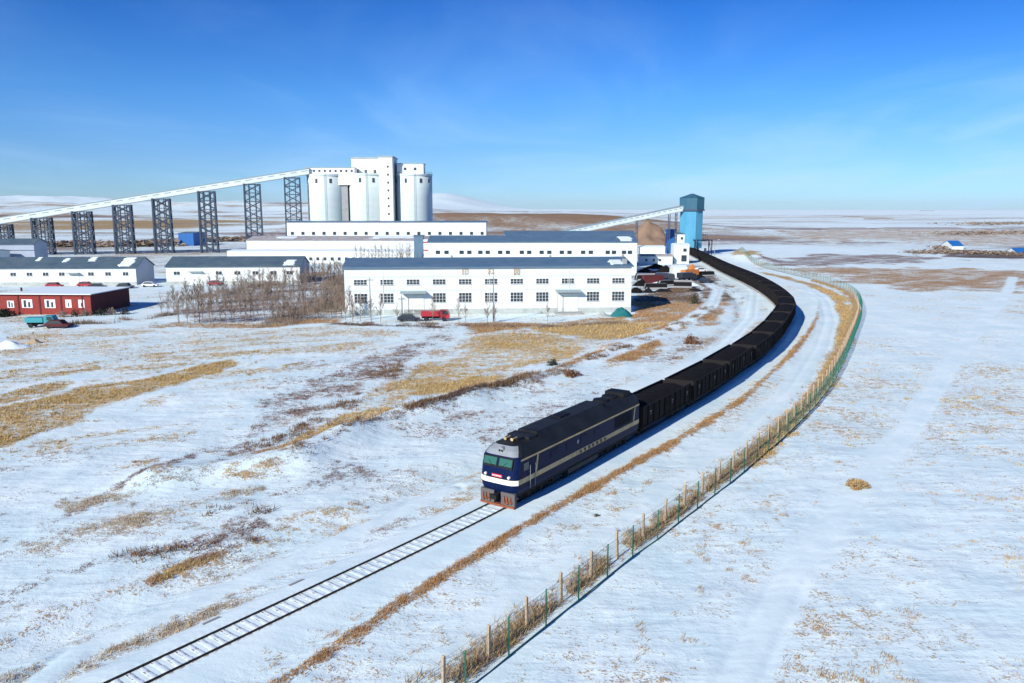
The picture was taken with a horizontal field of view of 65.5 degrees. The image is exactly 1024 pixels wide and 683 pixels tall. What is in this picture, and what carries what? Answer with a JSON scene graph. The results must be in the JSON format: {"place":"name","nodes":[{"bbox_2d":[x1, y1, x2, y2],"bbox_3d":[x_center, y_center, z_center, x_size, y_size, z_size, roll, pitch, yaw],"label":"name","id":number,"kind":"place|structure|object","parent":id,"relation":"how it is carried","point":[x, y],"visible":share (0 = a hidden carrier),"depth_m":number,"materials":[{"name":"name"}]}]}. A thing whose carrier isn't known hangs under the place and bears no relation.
{"place":"outdoors","nodes":[
{"label":"outdoors","id":0,"kind":"place"},
{"bbox_2d":[0,193,1023,682],"bbox_3d":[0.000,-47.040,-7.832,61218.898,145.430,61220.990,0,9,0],"label":"ground","id":1,"kind":"structure","parent":0,"point":[752,631],"depth_m":64.53,"materials":[{"name":"snow"}]},
{"bbox_2d":[0,249,10,256],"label":"white annex","id":2,"kind":"object","parent":1,"relation":"on","point":[4,253],"visible":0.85,"depth_m":265.85,"materials":[{"name":"grey"}]},
{"bbox_2d":[0,224,14,238],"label":"lattice tower","id":3,"kind":"structure","parent":1,"relation":"on","point":[8,232],"depth_m":382.92,"materials":[{"name":"metal"}]},
{"bbox_2d":[0,308,16,316],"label":"bush","id":4,"kind":"object","parent":1,"relation":"on","point":[6,312],"visible":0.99,"depth_m":165.07,"materials":[{"name":"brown plant"}]},
{"bbox_2d":[0,340,31,348],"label":"snow heap","id":5,"kind":"object","parent":1,"relation":"on","point":[6,344],"visible":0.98,"depth_m":127.86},
{"bbox_2d":[0,238,47,256],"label":"grey shed","id":6,"kind":"structure","parent":1,"relation":"on","point":[27,247],"depth_m":271.68,"materials":[{"name":"paint"}]},
{"bbox_2d":[24,315,57,327],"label":"parked truck","id":7,"kind":"object","parent":1,"relation":"on","point":[35,321],"visible":0.77,"depth_m":149.21,"materials":[{"name":"teal paint"}]},
{"bbox_2d":[30,218,56,254],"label":"lattice tower","id":8,"kind":"structure","parent":1,"relation":"on","point":[49,232],"depth_m":386.00,"materials":[{"name":"metal"}]},
{"bbox_2d":[44,319,72,328],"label":"parked car","id":9,"kind":"object","parent":1,"relation":"on","point":[63,323],"visible":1,"depth_m":148.48,"materials":[{"name":"red metal"}]},
{"bbox_2d":[0,286,130,314],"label":"red building","id":10,"kind":"structure","parent":1,"relation":"on","point":[47,300],"depth_m":168.29,"materials":[{"name":"red painted brick"},{"name":"snow"},{"name":"glass"}]},
{"bbox_2d":[21,299,32,307],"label":"window","id":11,"kind":"structure","parent":10,"relation":"in","point":[26,303],"depth_m":168.09,"materials":[{"name":"white"}]},
{"bbox_2d":[44,299,55,307],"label":"window","id":12,"kind":"structure","parent":10,"relation":"in","point":[49,303],"depth_m":167.84,"materials":[{"name":"white"}]},
{"bbox_2d":[0,257,154,284],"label":"warehouse","id":13,"kind":"structure","parent":1,"relation":"on","point":[68,270],"depth_m":233.59,"materials":[{"name":"white"}]},
{"bbox_2d":[69,274,78,284],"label":"door","id":14,"kind":"structure","parent":13,"relation":"in","point":[73,278],"depth_m":233.14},
{"bbox_2d":[71,211,96,254],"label":"lattice tower","id":15,"kind":"structure","parent":1,"relation":"on","point":[88,229],"depth_m":390.15,"materials":[{"name":"metal"}]},
{"bbox_2d":[47,238,189,247],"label":"tree belt","id":16,"kind":"object","parent":1,"relation":"on","point":[101,243],"visible":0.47,"depth_m":470.07,"materials":[{"name":"brown"}]},
{"bbox_2d":[112,205,136,253],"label":"lattice tower","id":17,"kind":"structure","parent":1,"relation":"on","point":[130,221],"depth_m":394.68,"materials":[{"name":"metal"}]},
{"bbox_2d":[141,281,158,286],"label":"parked car","id":18,"kind":"object","parent":1,"relation":"on","point":[149,283],"visible":1,"depth_m":227.14,"materials":[{"name":"white"}]},
{"bbox_2d":[151,198,174,253],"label":"lattice tower","id":19,"kind":"structure","parent":1,"relation":"on","point":[168,226],"depth_m":399.03,"materials":[{"name":"metal"}]},
{"bbox_2d":[178,232,204,245],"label":"blue hall","id":20,"kind":"structure","parent":1,"relation":"on","point":[191,238],"depth_m":481.23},
{"bbox_2d":[197,191,219,252],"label":"lattice tower","id":21,"kind":"structure","parent":1,"relation":"on","point":[200,218],"depth_m":404.24,"materials":[{"name":"metal"}]},
{"bbox_2d":[163,235,285,241],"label":"tree belt","id":22,"kind":"object","parent":1,"relation":"on","point":[241,238],"visible":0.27,"depth_m":544.94,"materials":[{"name":"brown"}]},
{"bbox_2d":[164,256,309,283],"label":"warehouse","id":23,"kind":"structure","parent":1,"relation":"on","point":[179,269],"depth_m":237.69,"materials":[{"name":"white"}]},
{"bbox_2d":[190,272,201,283],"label":"door","id":24,"kind":"structure","parent":23,"relation":"in","point":[193,275],"depth_m":236.52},
{"bbox_2d":[243,184,263,248],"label":"lattice tower","id":25,"kind":"structure","parent":1,"relation":"on","point":[247,235],"depth_m":408.62,"materials":[{"name":"metal"}]},
{"bbox_2d":[284,177,301,235],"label":"lattice tower","id":26,"kind":"structure","parent":1,"relation":"on","point":[295,194],"depth_m":412.59,"materials":[{"name":"metal"}]},
{"bbox_2d":[0,168,308,223],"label":"conveyor gallery","id":27,"kind":"object","parent":26,"relation":"on","point":[138,198],"visible":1,"depth_m":395.53,"materials":[{"name":"grey"}]},
{"bbox_2d":[227,249,413,262],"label":"lean to wing","id":28,"kind":"object","parent":1,"relation":"on","point":[318,255],"visible":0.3,"depth_m":328.63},
{"bbox_2d":[306,171,341,220],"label":"silo","id":29,"kind":"object","parent":1,"relation":"on","point":[324,197],"visible":0.54,"depth_m":414.63,"materials":[{"name":"concrete"}]},
{"bbox_2d":[305,167,356,220],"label":"silo top gallery","id":30,"kind":"object","parent":29,"relation":"on","point":[344,179],"visible":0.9,"depth_m":415.25,"materials":[{"name":"grey"}]},
{"bbox_2d":[245,236,428,248],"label":"wing","id":31,"kind":"structure","parent":1,"relation":"on","point":[305,242],"depth_m":353.87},
{"bbox_2d":[66,271,632,328],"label":"brushwood","id":32,"kind":"object","parent":1,"relation":"on","point":[280,319],"visible":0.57,"depth_m":161.56,"materials":[{"name":"brown"}]},
{"bbox_2d":[349,171,379,220],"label":"silo","id":33,"kind":"object","parent":1,"relation":"on","point":[364,200],"visible":0.62,"depth_m":414.42,"materials":[{"name":"concrete"}]},
{"bbox_2d":[350,156,397,220],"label":"elevator tower","id":34,"kind":"structure","parent":1,"relation":"on","point":[385,167],"depth_m":412.54,"materials":[{"name":"grey"}]},
{"bbox_2d":[287,221,487,235],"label":"long block","id":35,"kind":"structure","parent":1,"relation":"on","point":[356,228],"depth_m":388.30,"materials":[{"name":"white"}]},
{"bbox_2d":[397,313,419,321],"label":"parked car","id":36,"kind":"object","parent":1,"relation":"on","point":[406,316],"visible":1,"depth_m":157.14,"materials":[{"name":"grey"}]},
{"bbox_2d":[108,305,712,568],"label":"brushwood","id":37,"kind":"object","parent":1,"relation":"on","point":[301,426],"visible":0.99,"depth_m":82.72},
{"bbox_2d":[395,171,432,220],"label":"silo","id":38,"kind":"object","parent":1,"relation":"on","point":[414,196],"visible":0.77,"depth_m":414.87,"materials":[{"name":"concrete"}]},
{"bbox_2d":[396,163,425,173],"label":"headhouse","id":39,"kind":"structure","parent":38,"relation":"on","point":[411,167],"depth_m":414.83,"materials":[{"name":"grey"}]},
{"bbox_2d":[413,235,424,256],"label":"stair tower","id":40,"kind":"structure","parent":1,"relation":"on","point":[418,246],"depth_m":325.04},
{"bbox_2d":[423,239,428,256],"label":"stair annex","id":41,"kind":"object","parent":1,"relation":"on","point":[425,246],"visible":0.23,"depth_m":324.61,"materials":[{"name":"white paint"}]},
{"bbox_2d":[421,309,449,320],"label":"red skip truck","id":42,"kind":"object","parent":1,"relation":"on","point":[442,314],"visible":0.96,"depth_m":157.77,"materials":[{"name":"red"}]},
{"bbox_2d":[103,254,791,682],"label":"railway track","id":43,"kind":"structure","parent":1,"relation":"on","point":[163,670],"depth_m":45.37,"materials":[{"name":"metal"}]},
{"bbox_2d":[480,388,638,508],"bbox_3d":[4.593,8.229,66.497,3.435,4.852,21.720,6,11,33],"label":"diesel locomotive","id":44,"kind":"object","parent":43,"relation":"on","point":[524,461],"visible":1,"depth_m":62.34,"materials":[{"name":"blue"}]},
{"bbox_2d":[633,379,690,433],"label":"coal wagon","id":45,"kind":"object","parent":43,"relation":"on","point":[659,399],"visible":0.72,"depth_m":80.60,"materials":[{"name":"grey"}]},
{"bbox_2d":[665,360,728,405],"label":"coal wagon","id":46,"kind":"object","parent":43,"relation":"on","point":[702,377],"visible":0.76,"depth_m":91.11,"materials":[{"name":"grey metal"}]},
{"bbox_2d":[719,263,734,274],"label":"coal wagon","id":47,"kind":"object","parent":43,"relation":"on","point":[722,267],"visible":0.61,"depth_m":268.60,"materials":[{"name":"grey metal"}]},
{"bbox_2d":[703,344,753,382],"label":"coal wagon","id":48,"kind":"object","parent":43,"relation":"on","point":[737,358],"visible":0.73,"depth_m":102.75,"materials":[{"name":"grey metal"}]},
{"bbox_2d":[726,266,742,276],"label":"coal wagon","id":49,"kind":"object","parent":43,"relation":"on","point":[729,270],"visible":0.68,"depth_m":255.30,"materials":[{"name":"grey metal"}]},
{"bbox_2d":[733,269,750,281],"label":"coal wagon","id":50,"kind":"object","parent":43,"relation":"on","point":[737,273],"visible":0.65,"depth_m":241.87,"materials":[{"name":"grey metal"}]},
{"bbox_2d":[741,272,760,285],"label":"coal wagon","id":51,"kind":"object","parent":43,"relation":"on","point":[745,276],"visible":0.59,"depth_m":228.60,"materials":[{"name":"grey metal"}]},
{"bbox_2d":[732,331,773,364],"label":"coal wagon","id":52,"kind":"object","parent":43,"relation":"on","point":[761,343],"visible":0.76,"depth_m":113.98,"materials":[{"name":"grey metal"}]},
{"bbox_2d":[749,276,768,290],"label":"coal wagon","id":53,"kind":"object","parent":43,"relation":"on","point":[753,281],"visible":0.62,"depth_m":215.72,"materials":[{"name":"grey metal"}]},
{"bbox_2d":[757,280,777,292],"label":"coal wagon","id":54,"kind":"object","parent":43,"relation":"on","point":[761,284],"visible":0.52,"depth_m":202.66,"materials":[{"name":"grey metal"}]},
{"bbox_2d":[752,321,784,345],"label":"coal wagon","id":55,"kind":"object","parent":43,"relation":"on","point":[776,328],"visible":0.54,"depth_m":126.23,"materials":[{"name":"grey metal"}]},
{"bbox_2d":[764,285,785,298],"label":"coal wagon","id":56,"kind":"object","parent":43,"relation":"on","point":[767,290],"visible":0.62,"depth_m":189.65,"materials":[{"name":"grey metal"}]},
{"bbox_2d":[764,311,790,333],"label":"coal wagon","id":57,"kind":"object","parent":43,"relation":"on","point":[785,317],"visible":0.52,"depth_m":138.29,"materials":[{"name":"grey metal"}]},
{"bbox_2d":[771,290,792,304],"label":"coal wagon","id":58,"kind":"object","parent":43,"relation":"on","point":[775,294],"visible":0.52,"depth_m":176.12,"materials":[{"name":"grey metal"}]},
{"bbox_2d":[772,303,795,321],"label":"coal wagon","id":59,"kind":"object","parent":43,"relation":"on","point":[780,307],"visible":0.45,"depth_m":150.69,"materials":[{"name":"grey metal"}]},
{"bbox_2d":[777,296,795,313],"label":"coal wagon","id":60,"kind":"object","parent":43,"relation":"on","point":[786,300],"visible":0.48,"depth_m":162.83,"materials":[{"name":"grey metal"}]},
{"bbox_2d":[342,255,633,315],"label":"workshop building","id":61,"kind":"structure","parent":1,"relation":"on","point":[558,285],"depth_m":168.77,"materials":[{"name":"white"}]},
{"bbox_2d":[354,293,367,303],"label":"window","id":62,"kind":"structure","parent":61,"relation":"in","point":[363,295],"depth_m":166.49,"materials":[{"name":"white"}]},
{"bbox_2d":[380,279,392,284],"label":"window","id":63,"kind":"structure","parent":61,"relation":"in","point":[385,281],"depth_m":166.41,"materials":[{"name":"white"}]},
{"bbox_2d":[380,293,393,302],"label":"window","id":64,"kind":"structure","parent":61,"relation":"in","point":[388,297],"depth_m":166.94,"materials":[{"name":"white"}]},
{"bbox_2d":[406,279,419,284],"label":"window","id":65,"kind":"structure","parent":61,"relation":"in","point":[408,281],"depth_m":166.86,"materials":[{"name":"white"}]},
{"bbox_2d":[403,295,423,312],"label":"door","id":66,"kind":"structure","parent":61,"relation":"in","point":[413,302],"depth_m":167.51,"materials":[{"name":"white"}]},
{"bbox_2d":[433,279,445,284],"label":"window","id":67,"kind":"structure","parent":61,"relation":"in","point":[435,281],"depth_m":167.31,"materials":[{"name":"white"}]},
{"bbox_2d":[433,293,445,302],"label":"window","id":68,"kind":"structure","parent":61,"relation":"in","point":[438,297],"depth_m":167.88,"materials":[{"name":"white"}]},
{"bbox_2d":[458,279,471,284],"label":"window","id":69,"kind":"structure","parent":61,"relation":"in","point":[461,281],"depth_m":167.76,"materials":[{"name":"white"}]},
{"bbox_2d":[459,293,471,302],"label":"window","id":70,"kind":"structure","parent":61,"relation":"in","point":[463,297],"depth_m":168.29,"materials":[{"name":"white"}]},
{"bbox_2d":[485,292,497,301],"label":"window","id":71,"kind":"structure","parent":61,"relation":"in","point":[486,293],"depth_m":168.74,"materials":[{"name":"white"}]},
{"bbox_2d":[510,292,522,301],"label":"window","id":72,"kind":"structure","parent":61,"relation":"in","point":[514,296],"depth_m":169.20,"materials":[{"name":"white"}]},
{"bbox_2d":[536,278,548,283],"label":"window","id":73,"kind":"structure","parent":61,"relation":"in","point":[538,280],"depth_m":169.07,"materials":[{"name":"white"}]},
{"bbox_2d":[536,292,548,301],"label":"window","id":74,"kind":"structure","parent":61,"relation":"in","point":[540,296],"depth_m":169.65,"materials":[{"name":"white"}]},
{"bbox_2d":[561,278,574,283],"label":"window","id":75,"kind":"structure","parent":61,"relation":"in","point":[563,280],"depth_m":169.53,"materials":[{"name":"white"}]},
{"bbox_2d":[558,294,577,311],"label":"door","id":76,"kind":"structure","parent":61,"relation":"in","point":[568,301],"depth_m":170.19,"materials":[{"name":"white"}]},
{"bbox_2d":[586,291,598,300],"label":"window","id":77,"kind":"structure","parent":61,"relation":"in","point":[592,295],"depth_m":170.52,"materials":[{"name":"white"}]},
{"bbox_2d":[586,278,599,283],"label":"window","id":78,"kind":"structure","parent":61,"relation":"in","point":[589,280],"depth_m":169.98,"materials":[{"name":"white"}]},
{"bbox_2d":[612,291,623,300],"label":"window","id":79,"kind":"structure","parent":61,"relation":"in","point":[616,295],"depth_m":170.94,"materials":[{"name":"white"}]},
{"bbox_2d":[0,279,1023,682],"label":"dry grass","id":80,"kind":"structure","parent":1,"relation":"on","point":[638,541],"depth_m":75.67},
{"bbox_2d":[427,235,637,274],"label":"workshop","id":81,"kind":"structure","parent":1,"relation":"on","point":[531,245],"depth_m":268.66,"materials":[{"name":"white"}]},
{"bbox_2d":[504,231,635,234],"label":"narrow white hall","id":82,"kind":"structure","parent":1,"relation":"on","point":[569,232],"depth_m":304.71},
{"bbox_2d":[562,368,581,377],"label":"bush","id":83,"kind":"object","parent":1,"relation":"on","point":[569,373],"visible":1,"depth_m":105.29,"materials":[{"name":"brown plant"}]},
{"bbox_2d":[610,307,632,317],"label":"tarpaulin heap","id":84,"kind":"object","parent":1,"relation":"on","point":[620,312],"visible":0.94,"depth_m":164.44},
{"bbox_2d":[416,247,862,682],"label":"fence","id":85,"kind":"object","parent":1,"relation":"on","point":[838,367],"visible":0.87,"depth_m":55.59,"materials":[{"name":"metal"}]},
{"bbox_2d":[634,273,654,280],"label":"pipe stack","id":86,"kind":"object","parent":1,"relation":"on","point":[638,276],"visible":0.48,"depth_m":247.96,"materials":[{"name":"metal"}]},
{"bbox_2d":[634,220,664,245],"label":"spoil heap","id":87,"kind":"object","parent":1,"relation":"on","point":[650,233],"visible":0.34,"depth_m":455.95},
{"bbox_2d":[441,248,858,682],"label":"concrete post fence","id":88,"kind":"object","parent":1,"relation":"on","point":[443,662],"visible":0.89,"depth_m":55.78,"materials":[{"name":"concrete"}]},
{"bbox_2d":[637,245,664,254],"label":"white shed","id":89,"kind":"structure","parent":1,"relation":"on","point":[650,249],"depth_m":382.11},
{"bbox_2d":[642,275,663,282],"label":"container","id":90,"kind":"object","parent":1,"relation":"on","point":[650,278],"visible":0.73,"depth_m":237.11,"materials":[{"name":"red"}]},
{"bbox_2d":[638,254,672,263],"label":"yard cottage","id":91,"kind":"structure","parent":1,"relation":"on","point":[655,258],"depth_m":321.66,"materials":[{"name":"white"}]},
{"bbox_2d":[644,283,667,289],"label":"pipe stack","id":92,"kind":"object","parent":1,"relation":"on","point":[654,286],"visible":0.96,"depth_m":220.41,"materials":[{"name":"metal"}]},
{"bbox_2d":[655,273,674,279],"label":"parked truck","id":93,"kind":"object","parent":1,"relation":"on","point":[669,276],"visible":0.51,"depth_m":246.11,"materials":[{"name":"grey"}]},
{"bbox_2d":[665,229,675,252],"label":"blue bunker","id":94,"kind":"object","parent":1,"relation":"on","point":[671,236],"visible":0.64,"depth_m":399.42},
{"bbox_2d":[669,265,687,273],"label":"snowy lean to","id":95,"kind":"object","parent":1,"relation":"on","point":[675,269],"visible":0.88,"depth_m":273.65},
{"bbox_2d":[670,243,689,263],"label":"office block","id":96,"kind":"structure","parent":1,"relation":"on","point":[680,252],"depth_m":324.52,"materials":[{"name":"white"}]},
{"bbox_2d":[674,280,691,287],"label":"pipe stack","id":97,"kind":"object","parent":1,"relation":"on","point":[682,283],"visible":1,"depth_m":224.20,"materials":[{"name":"metal"}]},
{"bbox_2d":[677,272,696,280],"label":"dump truck","id":98,"kind":"object","parent":1,"relation":"on","point":[686,275],"visible":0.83,"depth_m":246.31,"materials":[{"name":"grey"}]},
{"bbox_2d":[683,334,700,344],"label":"bush","id":99,"kind":"object","parent":1,"relation":"on","point":[692,340],"visible":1,"depth_m":130.77,"materials":[{"name":"brown plant"}]},
{"bbox_2d":[679,194,712,254],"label":"loading tower","id":100,"kind":"structure","parent":1,"relation":"on","point":[691,218],"depth_m":384.87,"materials":[{"name":"metal"}]},
{"bbox_2d":[561,206,682,230],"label":"loading conveyor","id":101,"kind":"object","parent":100,"relation":"attached to","point":[630,219],"visible":0.87,"depth_m":376.87,"materials":[{"name":"grey"}]},
{"bbox_2d":[699,271,714,276],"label":"pipe stack","id":102,"kind":"object","parent":1,"relation":"on","point":[707,273],"visible":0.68,"depth_m":262.77,"materials":[{"name":"metal"}]},
{"bbox_2d":[821,227,876,230],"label":"snow patch","id":103,"kind":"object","parent":1,"relation":"on","point":[851,228],"visible":0.94,"depth_m":831.91,"materials":[{"name":"snow"}]},
{"bbox_2d":[845,478,870,490],"bbox_3d":[27.765,11.367,63.688,1.865,0.852,1.903,0,9,0],"label":"tussock","id":104,"kind":"object","parent":1,"relation":"on","point":[857,484],"visible":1,"depth_m":63.51,"materials":[{"name":"plant"}]},
{"bbox_2d":[875,227,971,229],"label":"snow patch","id":105,"kind":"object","parent":1,"relation":"on","point":[921,228],"visible":0.96,"depth_m":844.15,"materials":[{"name":"snow"}]},
{"bbox_2d":[941,240,963,249],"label":"blue roof house","id":106,"kind":"structure","parent":1,"relation":"on","point":[954,244],"depth_m":441.18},
{"bbox_2d":[898,249,1023,255],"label":"tree belt","id":107,"kind":"object","parent":1,"relation":"on","point":[951,251],"visible":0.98,"depth_m":396.27,"materials":[{"name":"brown"}]},
{"bbox_2d":[910,229,1023,235],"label":"tree belt","id":108,"kind":"object","parent":1,"relation":"on","point":[986,232],"visible":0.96,"depth_m":704.17,"materials":[{"name":"brown"}]},
{"bbox_2d":[927,221,1023,224],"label":"tree belt","id":109,"kind":"object","parent":1,"relation":"on","point":[999,223],"visible":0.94,"depth_m":1120.63,"materials":[{"name":"brown"}]},
{"bbox_2d":[0,0,1023,209],"label":"sky","id":110,"kind":"structure","parent":0,"point":[525,104],"materials":[{"name":"blue"}]},
{"bbox_2d":[675,232,684,242],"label":"white kiosk","id":111,"kind":"object","parent":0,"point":[680,237],"visible":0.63,"depth_m":386.91,"materials":[{"name":"white"}]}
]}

